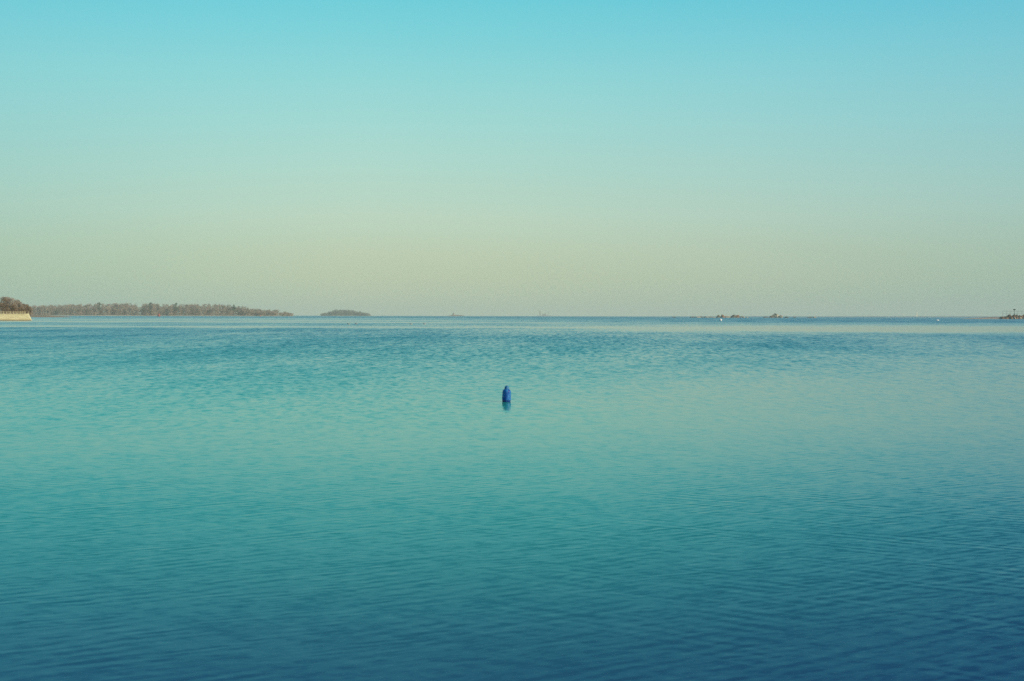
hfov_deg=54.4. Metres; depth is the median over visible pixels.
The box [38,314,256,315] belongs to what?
headland
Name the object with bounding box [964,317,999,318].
sand spit
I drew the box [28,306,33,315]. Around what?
bare tree
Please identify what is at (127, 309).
bare woodland
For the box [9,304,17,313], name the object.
bare tree
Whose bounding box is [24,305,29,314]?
bare tree
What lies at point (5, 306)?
bare tree
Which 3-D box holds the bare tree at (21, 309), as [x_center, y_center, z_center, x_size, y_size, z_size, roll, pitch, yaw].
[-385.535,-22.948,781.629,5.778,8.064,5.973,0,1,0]
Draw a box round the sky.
[0,0,1023,315]
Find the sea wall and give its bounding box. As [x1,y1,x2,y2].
[0,311,31,320]
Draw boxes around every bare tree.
[0,297,6,310]
[1,303,10,313]
[8,298,18,313]
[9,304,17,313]
[16,301,25,313]
[17,307,24,313]
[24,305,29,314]
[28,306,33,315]
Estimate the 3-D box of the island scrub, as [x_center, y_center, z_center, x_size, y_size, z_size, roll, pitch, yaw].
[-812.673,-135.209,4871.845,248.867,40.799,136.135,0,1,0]
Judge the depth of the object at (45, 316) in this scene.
1177.68 m
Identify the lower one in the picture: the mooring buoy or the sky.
the mooring buoy
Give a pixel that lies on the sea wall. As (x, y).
(14, 317)
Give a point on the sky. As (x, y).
(296, 157)
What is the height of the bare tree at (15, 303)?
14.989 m
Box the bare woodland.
[0,302,293,315]
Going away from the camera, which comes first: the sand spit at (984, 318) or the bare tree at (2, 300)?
the bare tree at (2, 300)
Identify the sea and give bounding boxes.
[0,316,1023,680]
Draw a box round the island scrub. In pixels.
[320,309,370,315]
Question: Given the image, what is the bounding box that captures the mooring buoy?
[502,385,510,401]
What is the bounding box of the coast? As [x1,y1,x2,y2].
[712,316,1003,316]

